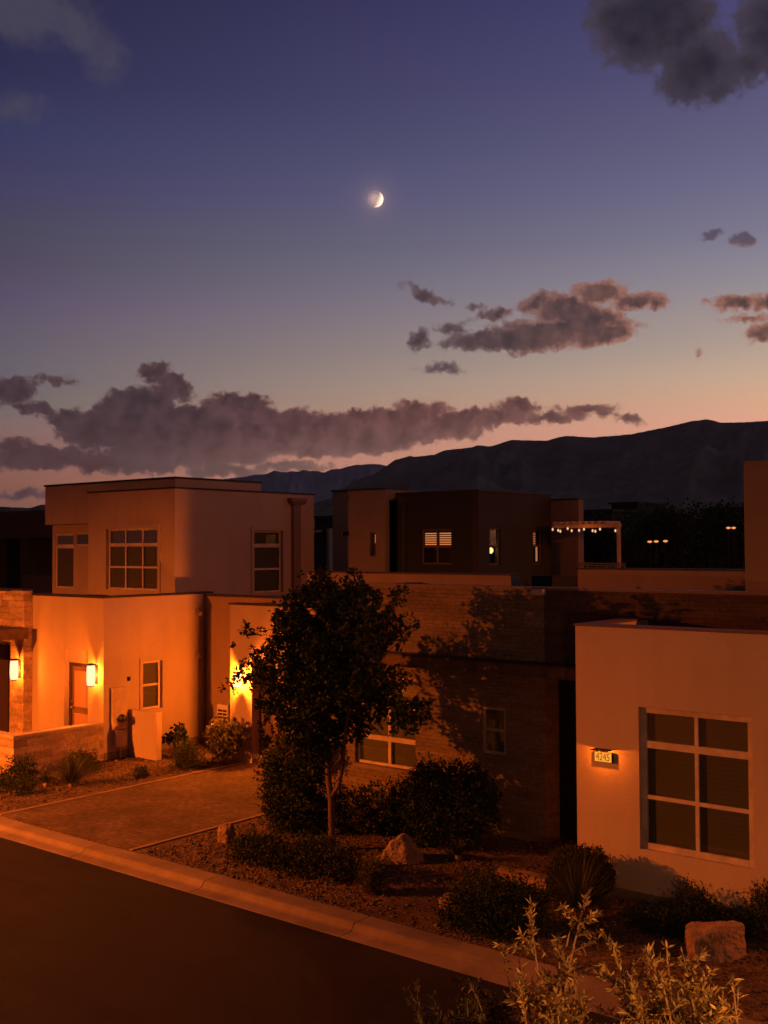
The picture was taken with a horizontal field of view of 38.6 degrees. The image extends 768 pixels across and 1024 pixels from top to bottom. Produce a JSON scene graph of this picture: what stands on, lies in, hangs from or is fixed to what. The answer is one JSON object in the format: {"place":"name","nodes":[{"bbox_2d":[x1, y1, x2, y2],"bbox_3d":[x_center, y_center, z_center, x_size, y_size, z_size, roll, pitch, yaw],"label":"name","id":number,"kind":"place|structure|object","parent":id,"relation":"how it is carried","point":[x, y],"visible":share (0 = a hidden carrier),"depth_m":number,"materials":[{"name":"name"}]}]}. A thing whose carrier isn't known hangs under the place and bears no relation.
{"place":"outdoors","nodes":[
{"label":"outdoors","id":0,"kind":"place"},
{"bbox_2d":[0,505,44,511],"bbox_3d":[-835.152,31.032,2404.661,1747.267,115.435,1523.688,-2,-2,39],"label":"hills","id":1,"kind":"structure","parent":0,"point":[40,507],"depth_m":2410.11,"materials":[{"name":"grey stone"}]},
{"bbox_2d":[0,510,52,592],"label":"house","id":2,"kind":"structure","parent":0,"point":[26,544],"depth_m":48.32,"materials":[{"name":"brown paint"}]},
{"bbox_2d":[36,771,56,786],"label":"ornamental grass","id":3,"kind":"object","parent":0,"point":[45,781],"depth_m":22.95,"materials":[{"name":"green plant"}]},
{"bbox_2d":[2,762,314,849],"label":"driveway","id":4,"kind":"structure","parent":0,"point":[133,817],"depth_m":20.91,"materials":[{"name":"beige concrete"}]},
{"bbox_2d":[253,754,269,772],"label":"plant","id":5,"kind":"object","parent":4,"relation":"on","point":[260,760],"visible":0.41,"depth_m":24.15,"materials":[{"name":"green plant"}]},
{"bbox_2d":[264,732,292,793],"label":"shrub","id":6,"kind":"object","parent":4,"relation":"on","point":[275,746],"visible":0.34,"depth_m":21.04,"materials":[{"name":"green plant"}]},
{"bbox_2d":[227,464,385,502],"bbox_3d":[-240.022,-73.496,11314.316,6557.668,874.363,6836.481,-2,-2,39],"label":"mountain","id":7,"kind":"structure","parent":0,"point":[320,485],"depth_m":11068.99,"materials":[{"name":"stone"}]},
{"bbox_2d":[0,837,619,1023],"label":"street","id":8,"kind":"structure","parent":0,"point":[81,942],"depth_m":13.43,"materials":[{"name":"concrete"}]},
{"bbox_2d":[400,977,460,1023],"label":"foreground shrub","id":9,"kind":"object","parent":8,"relation":"on","point":[436,1018],"visible":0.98,"depth_m":6.26,"materials":[{"name":"green plant"}]},
{"bbox_2d":[433,975,527,1023],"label":"foreground shrub","id":10,"kind":"object","parent":8,"relation":"on","point":[471,1010],"visible":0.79,"depth_m":5.99,"materials":[{"name":"green plant"}]},
{"bbox_2d":[492,887,606,1023],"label":"foreground shrub","id":11,"kind":"object","parent":8,"relation":"on","point":[536,1005],"visible":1,"depth_m":5.59,"materials":[{"name":"green plant"}]},
{"bbox_2d":[590,933,747,1023],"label":"foreground shrub","id":12,"kind":"object","parent":8,"relation":"on","point":[660,1010],"visible":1,"depth_m":5.23,"materials":[{"name":"green plant"}]},
{"bbox_2d":[314,498,331,526],"bbox_3d":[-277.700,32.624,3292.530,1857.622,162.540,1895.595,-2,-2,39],"label":"hills","id":13,"kind":"structure","parent":0,"point":[323,508],"depth_m":3192.11,"materials":[{"name":"grey stone"}]},
{"bbox_2d":[314,515,331,526],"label":"distant house","id":14,"kind":"structure","parent":0,"point":[323,521],"depth_m":128.19,"materials":[{"name":"brown paint"}]},
{"bbox_2d":[314,527,332,570],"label":"house","id":15,"kind":"structure","parent":0,"point":[323,546],"depth_m":41.80,"materials":[{"name":"brown paint"}]},
{"bbox_2d":[323,531,326,544],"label":"window","id":16,"kind":"structure","parent":15,"relation":"in","point":[324,532],"depth_m":41.74,"materials":[{"name":"black glass"}]},
{"bbox_2d":[0,558,767,1023],"bbox_3d":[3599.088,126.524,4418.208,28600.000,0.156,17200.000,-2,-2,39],"label":"ground","id":17,"kind":"structure","parent":0,"point":[556,922],"depth_m":16.47,"materials":[{"name":"brown soil"}]},
{"bbox_2d":[0,766,38,795],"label":"shrub","id":18,"kind":"object","parent":17,"relation":"on","point":[12,788],"visible":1,"depth_m":22.38,"materials":[{"name":"green plant"}]},
{"bbox_2d":[0,752,41,787],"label":"shrub","id":19,"kind":"object","parent":17,"relation":"on","point":[18,769],"visible":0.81,"depth_m":23.11,"materials":[{"name":"green plant"}]},
{"bbox_2d":[0,721,103,775],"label":"patio wall","id":20,"kind":"structure","parent":17,"relation":"on","point":[46,747],"depth_m":24.68,"materials":[{"name":"stone"}]},
{"bbox_2d":[39,747,97,786],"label":"yucca","id":21,"kind":"object","parent":17,"relation":"on","point":[70,774],"visible":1,"depth_m":22.96,"materials":[{"name":"green plant"}]},
{"bbox_2d":[64,744,103,772],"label":"shrub","id":22,"kind":"object","parent":17,"relation":"on","point":[91,759],"visible":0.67,"depth_m":24.52,"materials":[{"name":"green plant"}]},
{"bbox_2d":[0,762,246,814],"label":"driveway border","id":23,"kind":"object","parent":17,"relation":"on","point":[124,787],"visible":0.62,"depth_m":22.80,"materials":[{"name":"beige concrete"}]},
{"bbox_2d":[131,764,150,777],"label":"shrub","id":24,"kind":"object","parent":17,"relation":"on","point":[142,772],"visible":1,"depth_m":23.84,"materials":[{"name":"green plant"}]},
{"bbox_2d":[129,709,161,760],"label":"screen wall","id":25,"kind":"structure","parent":17,"relation":"on","point":[145,728],"depth_m":25.95,"materials":[{"name":"beige paint"}]},
{"bbox_2d":[0,476,314,762],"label":"house","id":26,"kind":"structure","parent":17,"relation":"on","point":[143,569],"depth_m":28.07,"materials":[{"name":"beige paint"}]},
{"bbox_2d":[0,644,9,731],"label":"door","id":27,"kind":"structure","parent":26,"relation":"in","point":[4,649],"depth_m":28.76,"materials":[{"name":"brown wood"}]},
{"bbox_2d":[10,658,20,680],"bbox_3d":[-9.243,3.944,27.472,0.213,0.558,0.254,-2,-2,39],"label":"wall lamp","id":28,"kind":"object","parent":26,"relation":"attached to","point":[18,668],"visible":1,"depth_m":27.53,"materials":[{"name":"grey metal"}]},
{"bbox_2d":[56,534,73,587],"bbox_3d":[-9.644,1.487,33.332,0.945,1.638,0.100,-2,-2,39],"label":"window","id":29,"kind":"structure","parent":26,"relation":"in","point":[64,542],"depth_m":33.40,"materials":[{"name":"paint"}]},
{"bbox_2d":[70,666,87,724],"bbox_3d":[-7.339,4.748,26.605,0.785,1.994,0.120,-2,-2,39],"label":"door","id":30,"kind":"structure","parent":26,"relation":"in","point":[79,700],"depth_m":26.65,"materials":[{"name":"paint"}]},
{"bbox_2d":[75,533,87,545],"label":"window","id":31,"kind":"structure","parent":26,"relation":"in","point":[81,538],"depth_m":32.88,"materials":[{"name":"glass"}]},
{"bbox_2d":[87,663,97,686],"bbox_3d":[-6.901,3.849,25.900,0.213,0.558,0.254,-2,-2,39],"label":"wall lamp","id":32,"kind":"object","parent":26,"relation":"attached to","point":[95,673],"visible":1,"depth_m":25.96,"materials":[{"name":"grey metal"}]},
{"bbox_2d":[111,686,126,757],"bbox_3d":[-6.248,5.069,26.033,0.219,1.807,0.405,-2,-2,39],"label":"meter box","id":33,"kind":"object","parent":26,"relation":"attached to","point":[118,710],"visible":0.97,"depth_m":26.02,"materials":[{"name":"paint"}]},
{"bbox_2d":[109,528,156,590],"bbox_3d":[-6.665,1.266,29.415,2.168,1.644,0.100,-2,-2,39],"label":"window","id":34,"kind":"structure","parent":26,"relation":"in","point":[132,552],"depth_m":29.49,"materials":[{"name":"paint"}]},
{"bbox_2d":[143,660,159,709],"bbox_3d":[-5.788,4.249,27.010,0.100,1.171,0.600,-2,-2,39],"label":"window","id":35,"kind":"structure","parent":26,"relation":"in","point":[151,669],"depth_m":27.09,"materials":[{"name":"paint"}]},
{"bbox_2d":[194,652,201,657],"bbox_3d":[-4.744,3.643,28.013,0.119,0.140,0.160,-2,-2,39],"label":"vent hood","id":36,"kind":"object","parent":26,"relation":"attached to","point":[197,655],"visible":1,"depth_m":27.99,"materials":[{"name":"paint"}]},
{"bbox_2d":[195,609,201,615],"bbox_3d":[-4.729,2.567,28.001,0.112,0.171,0.239,1,-2,-35],"label":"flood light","id":37,"kind":"object","parent":26,"relation":"attached to","point":[198,612],"visible":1,"depth_m":28.01,"materials":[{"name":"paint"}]},
{"bbox_2d":[233,672,243,688],"bbox_3d":[-3.401,3.904,25.507,0.224,0.382,0.260,-2,-2,39],"label":"wall lamp","id":38,"kind":"object","parent":26,"relation":"attached to","point":[241,683],"visible":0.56,"depth_m":25.57,"materials":[{"name":"grey metal"}]},
{"bbox_2d":[254,531,280,592],"bbox_3d":[-3.349,1.398,30.904,0.100,1.736,1.134,-2,-2,39],"label":"window","id":39,"kind":"structure","parent":26,"relation":"in","point":[267,568],"depth_m":30.98,"materials":[{"name":"glass"}]},
{"bbox_2d":[260,659,300,762],"bbox_3d":[-1.677,4.568,24.585,3.135,2.396,0.060,-2,-2,39],"label":"garage door","id":40,"kind":"structure","parent":26,"relation":"in","point":[272,717],"depth_m":25.37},
{"bbox_2d":[161,722,189,757],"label":"plant","id":41,"kind":"object","parent":17,"relation":"on","point":[170,737],"visible":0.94,"depth_m":26.04,"materials":[{"name":"green plant"}]},
{"bbox_2d":[165,739,208,770],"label":"shrub","id":42,"kind":"object","parent":17,"relation":"on","point":[186,760],"visible":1,"depth_m":24.73,"materials":[{"name":"green plant"}]},
{"bbox_2d":[129,810,280,850],"bbox_3d":[-2.192,5.677,20.561,0.090,0.074,6.310,-2,-2,39],"label":"driveway border","id":43,"kind":"object","parent":17,"relation":"on","point":[185,835],"visible":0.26,"depth_m":19.11,"materials":[{"name":"beige concrete"}]},
{"bbox_2d":[217,702,229,748],"bbox_3d":[-3.806,5.246,26.815,0.400,1.119,0.412,-2,-2,39],"label":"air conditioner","id":44,"kind":"object","parent":17,"relation":"on","point":[223,709],"visible":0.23,"depth_m":26.67,"materials":[{"name":"beige paint"}]},
{"bbox_2d":[202,712,248,764],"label":"shrub","id":45,"kind":"object","parent":17,"relation":"on","point":[226,735],"visible":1,"depth_m":25.12,"materials":[{"name":"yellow plant"}]},
{"bbox_2d":[217,824,235,842],"bbox_3d":[-2.684,5.489,18.737,0.316,0.365,0.399,0,-2,-8],"label":"boulder","id":46,"kind":"object","parent":17,"relation":"on","point":[225,830],"visible":0.81,"depth_m":18.58,"materials":[{"name":"stone"}]},
{"bbox_2d":[223,824,297,871],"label":"shrub","id":47,"kind":"object","parent":17,"relation":"on","point":[257,844],"visible":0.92,"depth_m":17.31,"materials":[{"name":"green plant"}]},
{"bbox_2d":[253,728,336,837],"bbox_3d":[-1.650,4.707,19.504,1.705,1.828,1.366,-2,-2,39],"label":"shrub","id":48,"kind":"object","parent":17,"relation":"on","point":[290,779],"visible":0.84,"depth_m":19.21,"materials":[{"name":"green plant"}]},
{"bbox_2d":[271,827,364,884],"bbox_3d":[-1.005,5.179,16.802,1.891,0.769,1.022,-2,-2,39],"label":"shrub","id":49,"kind":"object","parent":17,"relation":"on","point":[317,856],"visible":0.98,"depth_m":16.64,"materials":[{"name":"green plant"}]},
{"bbox_2d":[218,565,431,850],"bbox_3d":[-1.099,3.257,18.314,4.605,4.746,2.111,-2,-2,39],"label":"tree","id":50,"kind":"object","parent":17,"relation":"on","point":[328,656],"visible":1,"depth_m":17.79,"materials":[{"name":"green plant"}]},
{"bbox_2d":[301,776,403,836],"bbox_3d":[-0.640,5.114,19.462,2.127,1.014,1.242,-2,-2,39],"label":"shrub","id":51,"kind":"object","parent":17,"relation":"on","point":[342,817],"visible":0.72,"depth_m":19.14,"materials":[{"name":"green plant"}]},
{"bbox_2d":[352,853,391,895],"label":"shrub","id":52,"kind":"object","parent":17,"relation":"on","point":[374,875],"visible":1,"depth_m":15.81,"materials":[{"name":"green plant"}]},
{"bbox_2d":[0,817,762,1023],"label":"curb","id":53,"kind":"structure","parent":17,"relation":"on","point":[476,961],"depth_m":14.96,"materials":[{"name":"concrete"}]},
{"bbox_2d":[358,775,424,836],"bbox_3d":[0.214,5.122,19.341,1.391,0.986,1.177,-2,-2,39],"label":"shrub","id":54,"kind":"object","parent":17,"relation":"on","point":[398,825],"visible":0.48,"depth_m":19.17,"materials":[{"name":"green plant"}]},
{"bbox_2d":[375,833,424,864],"bbox_3d":[0.218,5.380,17.487,0.838,0.507,0.606,0,-2,-15],"label":"boulder","id":55,"kind":"object","parent":17,"relation":"on","point":[402,848],"visible":0.91,"depth_m":17.34,"materials":[{"name":"stone"}]},
{"bbox_2d":[394,752,506,853],"bbox_3d":[1.063,4.783,18.332,2.002,1.584,1.669,-1,-2,13],"label":"shrub","id":56,"kind":"object","parent":17,"relation":"on","point":[439,802],"visible":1,"depth_m":18.05,"materials":[{"name":"green plant"}]},
{"bbox_2d":[331,488,583,585],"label":"house","id":57,"kind":"structure","parent":17,"relation":"on","point":[447,531],"depth_m":32.35,"materials":[{"name":"brown paint"}]},
{"bbox_2d":[371,532,375,555],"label":"window","id":58,"kind":"structure","parent":57,"relation":"in","point":[373,534],"depth_m":32.63,"materials":[{"name":"grey"}]},
{"bbox_2d":[422,529,450,563],"bbox_3d":[1.570,1.004,31.751,1.090,1.019,0.100,-2,-2,39],"label":"window","id":59,"kind":"structure","parent":57,"relation":"in","point":[436,543],"depth_m":31.77,"materials":[{"name":"grey"}]},
{"bbox_2d":[490,527,498,564],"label":"window","id":60,"kind":"structure","parent":57,"relation":"in","point":[491,549],"depth_m":31.61,"materials":[{"name":"grey"}]},
{"bbox_2d":[533,529,540,564],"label":"window","id":61,"kind":"structure","parent":57,"relation":"in","point":[536,532],"depth_m":33.35,"materials":[{"name":"grey glass"}]},
{"bbox_2d":[552,521,620,567],"bbox_3d":[6.078,1.329,32.228,2.212,2.098,0.850,-2,-2,39],"label":"pergola","id":62,"kind":"object","parent":57,"relation":"attached to","point":[598,524],"visible":0.88,"depth_m":31.80,"materials":[{"name":"beige paint"}]},
{"bbox_2d":[552,527,615,532],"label":"string lights","id":63,"kind":"object","parent":62,"relation":"hanging from","point":[580,528],"visible":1,"depth_m":31.98,"materials":[{"name":"glass"}]},
{"bbox_2d":[356,845,565,933],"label":"gravel planting bed","id":64,"kind":"structure","parent":17,"relation":"on","point":[422,902],"depth_m":15.35,"materials":[{"name":"gravel"}]},
{"bbox_2d":[438,892,468,909],"bbox_3d":[0.971,5.390,15.099,0.550,0.178,0.354,-2,-2,39],"label":"edging stone","id":65,"kind":"object","parent":64,"relation":"on","point":[440,900],"visible":0.15,"depth_m":15.07,"materials":[{"name":"beige stone"}]},
{"bbox_2d":[496,865,549,890],"bbox_3d":[2.061,5.422,16.244,0.978,0.176,0.326,-2,-2,39],"label":"edging stone","id":66,"kind":"object","parent":64,"relation":"on","point":[501,869],"visible":0.51,"depth_m":16.18,"materials":[{"name":"beige stone"}]},
{"bbox_2d":[430,861,557,945],"bbox_3d":[1.396,4.993,14.305,1.849,0.918,1.112,-2,-2,39],"label":"shrub","id":67,"kind":"object","parent":17,"relation":"on","point":[504,908],"visible":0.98,"depth_m":14.06,"materials":[{"name":"green plant"}]},
{"bbox_2d":[315,460,767,929],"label":"house","id":68,"kind":"structure","parent":17,"relation":"on","point":[655,680],"depth_m":16.70,"materials":[{"name":"paint"}]},
{"bbox_2d":[357,676,415,770],"bbox_3d":[0.085,3.945,20.747,1.465,1.698,0.100,-2,-2,39],"label":"window","id":69,"kind":"structure","parent":68,"relation":"in","point":[397,751],"depth_m":20.68,"materials":[{"name":"glass"}]},
{"bbox_2d":[306,571,577,586],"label":"parapet wall","id":70,"kind":"structure","parent":68,"relation":"on","point":[503,579],"depth_m":23.57,"materials":[{"name":"brown paint"}]},
{"bbox_2d":[483,706,505,755],"bbox_3d":[1.958,3.812,19.161,0.490,0.817,0.100,-2,-2,39],"label":"window","id":71,"kind":"structure","parent":68,"relation":"in","point":[494,719],"depth_m":19.19,"materials":[{"name":"beige"}]},
{"bbox_2d":[590,748,612,762],"bbox_3d":[3.119,3.495,15.713,0.287,0.183,0.188,-2,-2,39],"label":"address sign","id":72,"kind":"object","parent":68,"relation":"attached to","point":[603,755],"visible":1,"depth_m":15.72,"materials":[{"name":"grey metal"}]},
{"bbox_2d":[578,563,625,567],"bbox_3d":[6.024,1.762,30.357,1.447,0.715,0.042,-2,-2,39],"label":"railing","id":73,"kind":"object","parent":68,"relation":"on","point":[602,565],"visible":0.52,"depth_m":30.31,"materials":[{"name":"brown wood"}]},
{"bbox_2d":[641,707,753,867],"bbox_3d":[4.294,3.721,15.022,1.623,1.986,0.100,-2,-2,39],"label":"window","id":74,"kind":"structure","parent":68,"relation":"in","point":[697,768],"depth_m":15.00,"materials":[{"name":"glass"}]},
{"bbox_2d":[541,841,616,904],"bbox_3d":[2.759,5.058,15.396,1.104,0.840,0.867,-2,-2,39],"label":"shrub","id":75,"kind":"object","parent":17,"relation":"on","point":[599,857],"visible":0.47,"depth_m":15.25,"materials":[{"name":"green plant"}]},
{"bbox_2d":[531,848,633,928],"bbox_3d":[2.598,4.943,14.727,1.680,0.954,1.671,-1,-2,11],"label":"desert spoon","id":76,"kind":"object","parent":17,"relation":"on","point":[572,895],"visible":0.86,"depth_m":14.76,"materials":[{"name":"green plant"}]},
{"bbox_2d":[584,511,625,567],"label":"tree","id":77,"kind":"object","parent":17,"relation":"on","point":[592,554],"visible":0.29,"depth_m":53.48,"materials":[{"name":"green plant"}]},
{"bbox_2d":[585,503,635,567],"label":"tree","id":78,"kind":"object","parent":17,"relation":"on","point":[609,549],"visible":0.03,"depth_m":60.59,"materials":[{"name":"green plant"}]},
{"bbox_2d":[647,541,651,567],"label":"distant lamp","id":79,"kind":"object","parent":17,"relation":"on","point":[649,554],"visible":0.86,"depth_m":43.04,"materials":[{"name":"grey metal"}]},
{"bbox_2d":[604,501,700,567],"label":"tree","id":80,"kind":"object","parent":17,"relation":"on","point":[669,529],"visible":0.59,"depth_m":47.53,"materials":[{"name":"green plant"}]},
{"bbox_2d":[654,540,658,567],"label":"distant lamp","id":81,"kind":"object","parent":17,"relation":"on","point":[655,541],"visible":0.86,"depth_m":42.86,"materials":[{"name":"grey metal"}]},
{"bbox_2d":[637,494,683,555],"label":"tree","id":82,"kind":"object","parent":17,"relation":"on","point":[667,510],"visible":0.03,"depth_m":70.46,"materials":[{"name":"green plant"}]},
{"bbox_2d":[619,894,705,941],"bbox_3d":[3.592,5.244,14.254,1.292,0.438,0.661,-2,-2,39],"label":"shrub","id":83,"kind":"object","parent":17,"relation":"on","point":[667,922],"visible":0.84,"depth_m":14.16,"materials":[{"name":"green plant"}]},
{"bbox_2d":[663,540,667,567],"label":"distant lamp","id":84,"kind":"object","parent":17,"relation":"on","point":[665,552],"visible":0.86,"depth_m":42.61,"materials":[{"name":"grey metal"}]},
{"bbox_2d":[644,507,722,568],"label":"tree","id":85,"kind":"object","parent":17,"relation":"on","point":[699,559],"visible":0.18,"depth_m":52.05,"materials":[{"name":"green plant"}]},
{"bbox_2d":[655,873,725,920],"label":"shrub","id":86,"kind":"object","parent":17,"relation":"on","point":[695,905],"visible":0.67,"depth_m":14.47,"materials":[{"name":"green plant"}]},
{"bbox_2d":[680,496,744,568],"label":"tree","id":87,"kind":"object","parent":17,"relation":"on","point":[714,548],"visible":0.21,"depth_m":61.95,"materials":[{"name":"green plant"}]},
{"bbox_2d":[684,920,746,963],"bbox_3d":[4.037,5.227,13.424,0.749,0.460,0.618,0,-2,-2],"label":"boulder","id":88,"kind":"object","parent":17,"relation":"on","point":[724,941],"visible":0.94,"depth_m":13.21,"materials":[{"name":"stone"}]},
{"bbox_2d":[695,496,744,568],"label":"tree","id":89,"kind":"object","parent":17,"relation":"on","point":[722,525],"visible":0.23,"depth_m":48.90,"materials":[{"name":"green plant"}]},
{"bbox_2d":[726,527,730,568],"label":"distant lamp","id":90,"kind":"object","parent":17,"relation":"on","point":[728,549],"visible":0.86,"depth_m":45.13,"materials":[{"name":"grey metal"}]},
{"bbox_2d":[690,900,766,942],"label":"shrub","id":91,"kind":"object","parent":17,"relation":"on","point":[720,914],"visible":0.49,"depth_m":14.11,"materials":[{"name":"green plant"}]},
{"bbox_2d":[731,527,735,568],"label":"distant lamp","id":92,"kind":"object","parent":17,"relation":"on","point":[733,548],"visible":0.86,"depth_m":45.01,"materials":[{"name":"grey metal"}]},
{"bbox_2d":[736,878,767,935],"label":"shrub","id":93,"kind":"object","parent":17,"relation":"on","point":[760,906],"visible":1,"depth_m":13.89,"materials":[{"name":"green plant"}]},
{"bbox_2d":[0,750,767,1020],"bbox_3d":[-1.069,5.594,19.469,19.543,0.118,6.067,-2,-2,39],"label":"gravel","id":94,"kind":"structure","parent":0,"point":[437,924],"depth_m":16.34,"materials":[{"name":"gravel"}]},
{"bbox_2d":[0,0,767,507],"label":"sky","id":95,"kind":"structure","parent":0,"point":[239,238],"materials":[{"name":"blue"}]},
{"bbox_2d":[444,835,470,860],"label":"ornamental grass","id":96,"kind":"object","parent":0,"point":[457,852],"depth_m":17.42,"materials":[{"name":"green plant"}]},
{"bbox_2d":[343,419,767,538],"bbox_3d":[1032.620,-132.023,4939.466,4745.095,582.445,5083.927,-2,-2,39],"label":"mountain","id":97,"kind":"structure","parent":0,"point":[703,460],"depth_m":4257.94,"materials":[{"name":"grey stone"}]},
{"bbox_2d":[583,509,647,565],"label":"distant house","id":98,"kind":"structure","parent":0,"point":[613,513],"depth_m":134.23,"materials":[{"name":"brown paint"}]},
{"bbox_2d":[608,502,666,553],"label":"distant house","id":99,"kind":"structure","parent":0,"point":[621,505],"depth_m":164.64,"materials":[{"name":"brown paint"}]},
{"bbox_2d":[700,507,744,568],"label":"distant house","id":100,"kind":"structure","parent":0,"point":[705,511],"depth_m":175.28,"materials":[{"name":"brown paint"}]}
]}

